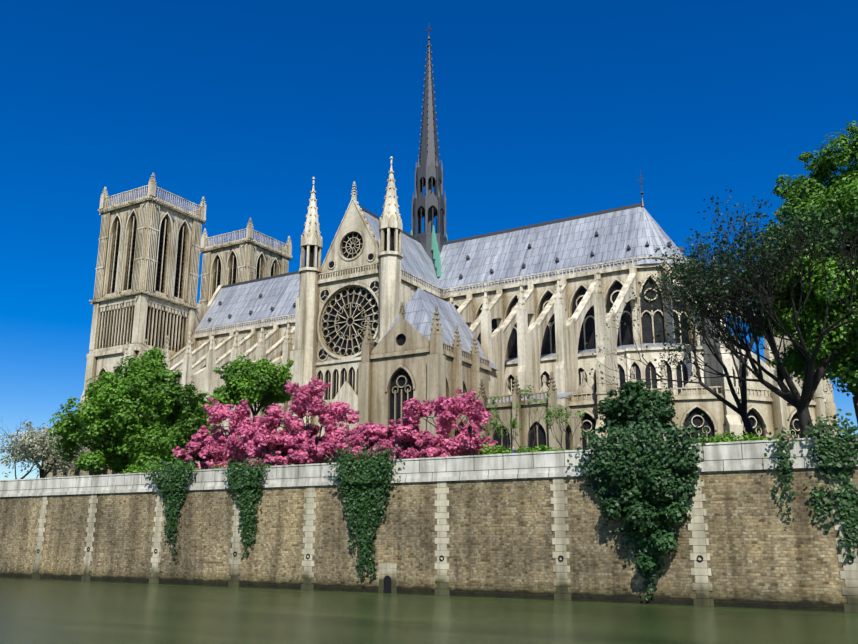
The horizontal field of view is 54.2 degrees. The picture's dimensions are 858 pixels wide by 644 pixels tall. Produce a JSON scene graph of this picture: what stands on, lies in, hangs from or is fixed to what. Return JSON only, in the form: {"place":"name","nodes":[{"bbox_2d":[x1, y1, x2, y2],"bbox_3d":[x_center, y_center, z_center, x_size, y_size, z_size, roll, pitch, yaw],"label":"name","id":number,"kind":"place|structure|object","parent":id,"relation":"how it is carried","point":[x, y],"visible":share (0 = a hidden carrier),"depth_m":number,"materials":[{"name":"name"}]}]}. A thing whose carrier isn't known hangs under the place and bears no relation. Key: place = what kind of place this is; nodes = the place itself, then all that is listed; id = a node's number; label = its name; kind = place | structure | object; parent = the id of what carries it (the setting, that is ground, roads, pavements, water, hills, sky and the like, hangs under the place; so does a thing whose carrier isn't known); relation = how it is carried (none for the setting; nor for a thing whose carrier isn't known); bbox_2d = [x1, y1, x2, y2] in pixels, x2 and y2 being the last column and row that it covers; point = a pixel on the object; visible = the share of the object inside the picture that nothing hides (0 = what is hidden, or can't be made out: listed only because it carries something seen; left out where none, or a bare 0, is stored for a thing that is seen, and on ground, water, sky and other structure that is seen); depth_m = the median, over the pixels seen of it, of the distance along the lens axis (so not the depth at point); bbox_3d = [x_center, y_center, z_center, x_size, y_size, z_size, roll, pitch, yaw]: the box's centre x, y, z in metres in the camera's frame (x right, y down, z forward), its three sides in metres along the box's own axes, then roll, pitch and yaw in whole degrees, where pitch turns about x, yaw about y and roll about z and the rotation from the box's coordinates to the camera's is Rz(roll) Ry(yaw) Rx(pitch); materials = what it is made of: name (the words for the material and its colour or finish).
{"place":"outdoors","nodes":[
{"label":"outdoors","id":0,"kind":"place"},
{"bbox_2d":[41,397,111,477],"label":"presbytery walls","id":1,"kind":"structure","parent":0,"point":[50,474],"depth_m":144.41,"materials":[{"name":"beige stone"}]},
{"bbox_2d":[44,445,107,475],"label":"windows","id":2,"kind":"structure","parent":1,"relation":"in","point":[90,472],"depth_m":143.99,"materials":[{"name":"black glass"}]},
{"bbox_2d":[0,577,857,643],"bbox_3d":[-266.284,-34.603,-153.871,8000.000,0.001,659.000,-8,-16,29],"label":"river","id":3,"kind":"structure","parent":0,"point":[42,611],"depth_m":44.27,"materials":[{"name":"green liquid"}]},
{"bbox_2d":[0,466,857,611],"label":"embankment wall","id":4,"kind":"structure","parent":3,"relation":"on","point":[500,534],"depth_m":61.69,"materials":[{"name":"brown brick"}]},
{"bbox_2d":[384,575,390,592],"bbox_3d":[-3.177,20.404,64.365,0.740,1.810,0.001,-8,-16,29],"label":"drain opening","id":5,"kind":"object","parent":4,"relation":"attached to","point":[387,583],"visible":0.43,"depth_m":64.43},
{"bbox_2d":[379,563,396,593],"bbox_3d":[-3.190,19.967,64.453,1.600,2.700,0.060,-8,-16,29],"label":"stone door surround","id":6,"kind":"object","parent":4,"relation":"attached to","point":[388,569],"visible":0.88,"depth_m":64.55,"materials":[{"name":"stone"}]},
{"bbox_2d":[0,436,857,496],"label":"parapet","id":7,"kind":"structure","parent":4,"relation":"on","point":[733,456],"depth_m":63.84,"materials":[{"name":"grey stone"}]},
{"bbox_2d":[143,404,857,582],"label":"ivy clumps","id":8,"kind":"object","parent":7,"relation":"attached to","point":[361,510],"visible":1,"depth_m":65.99,"materials":[{"name":"green plant"}]},
{"bbox_2d":[32,467,857,611],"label":"stone quoins","id":9,"kind":"object","parent":4,"relation":"attached to","point":[702,587],"visible":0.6,"depth_m":61.96,"materials":[{"name":"beige stone"}]},
{"bbox_2d":[37,547,853,563],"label":"mooring rings","id":10,"kind":"object","parent":4,"relation":"attached to","point":[443,556],"visible":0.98,"depth_m":62.39,"materials":[{"name":"black metal"}]},
{"bbox_2d":[567,411,708,599],"bbox_3d":[13.805,12.014,55.341,9.824,12.202,2.920,-8,-16,29],"label":"ivy","id":11,"kind":"object","parent":4,"relation":"attached to","point":[622,447],"depth_m":54.87,"materials":[{"name":"green plant"}]},
{"bbox_2d":[0,0,857,479],"label":"sky","id":12,"kind":"structure","parent":0,"point":[547,110],"materials":[{"name":"blue"}]},
{"bbox_2d":[478,416,525,447],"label":"small tree","id":13,"kind":"object","parent":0,"point":[511,425],"depth_m":93.62,"materials":[{"name":"green plant"}]},
{"bbox_2d":[487,385,550,450],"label":"small tree","id":14,"kind":"object","parent":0,"point":[530,391],"depth_m":87.56,"materials":[{"name":"green plant"}]},
{"bbox_2d":[542,406,584,448],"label":"small tree","id":15,"kind":"object","parent":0,"point":[558,414],"depth_m":87.10,"materials":[{"name":"green plant"}]},
{"label":"island","id":16,"kind":"structure","parent":0,"visible":0},
{"bbox_2d":[0,420,40,478],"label":"tree","id":17,"kind":"object","parent":16,"relation":"on","point":[25,475],"visible":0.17,"depth_m":143.34,"materials":[{"name":"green plant"}]},
{"bbox_2d":[0,420,91,477],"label":"pale tree","id":18,"kind":"object","parent":16,"relation":"on","point":[34,443],"depth_m":112.88,"materials":[{"name":"white plant"}]},
{"bbox_2d":[47,346,218,474],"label":"green tree","id":19,"kind":"object","parent":16,"relation":"on","point":[118,401],"depth_m":99.58,"materials":[{"name":"green plant"}]},
{"bbox_2d":[172,425,226,468],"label":"blossoming tree","id":20,"kind":"object","parent":16,"relation":"on","point":[201,438],"depth_m":85.70,"materials":[{"name":"pink plant"}]},
{"bbox_2d":[195,398,281,468],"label":"blossoming tree","id":21,"kind":"object","parent":16,"relation":"on","point":[244,428],"depth_m":85.60,"materials":[{"name":"pink plant"}]},
{"bbox_2d":[208,352,294,423],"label":"tree","id":22,"kind":"object","parent":16,"relation":"on","point":[242,379],"depth_m":111.94,"materials":[{"name":"green plant"}]},
{"bbox_2d":[241,427,325,466],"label":"blossoming tree","id":23,"kind":"object","parent":16,"relation":"on","point":[283,441],"depth_m":79.86,"materials":[{"name":"pink plant"}]},
{"bbox_2d":[257,376,365,464],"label":"blossoming tree","id":24,"kind":"object","parent":16,"relation":"on","point":[303,400],"depth_m":83.54,"materials":[{"name":"pink plant"}]},
{"bbox_2d":[315,436,318,463],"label":"lamp post","id":25,"kind":"object","parent":16,"relation":"on","point":[316,440],"visible":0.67,"depth_m":77.60,"materials":[{"name":"black metal"}]},
{"bbox_2d":[337,419,412,458],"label":"blossoming tree","id":26,"kind":"object","parent":16,"relation":"on","point":[374,432],"depth_m":75.75,"materials":[{"name":"pink plant"}]},
{"bbox_2d":[366,424,450,459],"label":"blossoming tree","id":27,"kind":"object","parent":16,"relation":"on","point":[405,434],"depth_m":72.16,"materials":[{"name":"pink plant"}]},
{"bbox_2d":[384,388,497,458],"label":"blossoming tree","id":28,"kind":"object","parent":16,"relation":"on","point":[459,445],"depth_m":74.04,"materials":[{"name":"pink plant"}]},
{"bbox_2d":[122,431,780,473],"bbox_3d":[-3.679,12.009,71.096,63.606,2.745,4.098,-8,-16,29],"label":"shrub hedge","id":29,"kind":"object","parent":16,"relation":"on","point":[731,437],"visible":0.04,"depth_m":63.59,"materials":[{"name":"green plant"}]},
{"bbox_2d":[80,156,837,473],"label":"cathedral","id":30,"kind":"structure","parent":16,"relation":"on","point":[300,340],"depth_m":135.44,"materials":[{"name":"beige stone"}]},
{"bbox_2d":[194,207,701,361],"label":"cathedral lead roofs","id":31,"kind":"structure","parent":30,"relation":"on","point":[572,243],"depth_m":143.94,"materials":[{"name":"grey metal"}]},
{"bbox_2d":[410,225,447,277],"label":"statues","id":32,"kind":"object","parent":31,"relation":"on","point":[436,252],"visible":0.17,"depth_m":152.45,"materials":[{"name":"green metal"}]},
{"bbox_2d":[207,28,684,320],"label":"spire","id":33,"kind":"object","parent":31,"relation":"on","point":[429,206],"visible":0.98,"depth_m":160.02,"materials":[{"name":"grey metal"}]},
{"bbox_2d":[101,218,800,462],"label":"windows","id":34,"kind":"structure","parent":30,"relation":"in","point":[647,333],"depth_m":132.74,"materials":[{"name":"black glass"}]},
{"bbox_2d":[357,302,582,450],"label":"sacristy building","id":35,"kind":"structure","parent":16,"relation":"on","point":[434,367],"depth_m":106.05,"materials":[{"name":"beige stone"}]},
{"bbox_2d":[381,288,576,402],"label":"roof","id":36,"kind":"structure","parent":35,"relation":"on","point":[419,309],"depth_m":112.47,"materials":[{"name":"grey metal"}]},
{"bbox_2d":[390,334,569,454],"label":"windows","id":37,"kind":"structure","parent":35,"relation":"in","point":[401,340],"depth_m":105.79,"materials":[{"name":"black glass"}]},
{"bbox_2d":[468,425,472,454],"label":"lamp post","id":38,"kind":"object","parent":16,"relation":"on","point":[470,427],"visible":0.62,"depth_m":69.14,"materials":[{"name":"black metal"}]},
{"bbox_2d":[597,380,679,440],"bbox_3d":[14.871,7.564,60.608,6.045,6.782,5.202,-8,-16,29],"label":"yew shrub","id":39,"kind":"object","parent":16,"relation":"on","point":[631,399],"depth_m":59.84,"materials":[{"name":"green plant"}]},
{"bbox_2d":[583,231,772,439],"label":"bare tree","id":40,"kind":"object","parent":16,"relation":"on","point":[741,410],"depth_m":77.68,"materials":[{"name":"plant"}]},
{"bbox_2d":[631,186,857,437],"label":"bare tree","id":41,"kind":"object","parent":16,"relation":"on","point":[795,399],"depth_m":60.56,"materials":[{"name":"green plant"}]},
{"bbox_2d":[741,121,857,423],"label":"green tree","id":42,"kind":"object","parent":16,"relation":"on","point":[806,192],"depth_m":61.16,"materials":[{"name":"green plant"}]}
]}

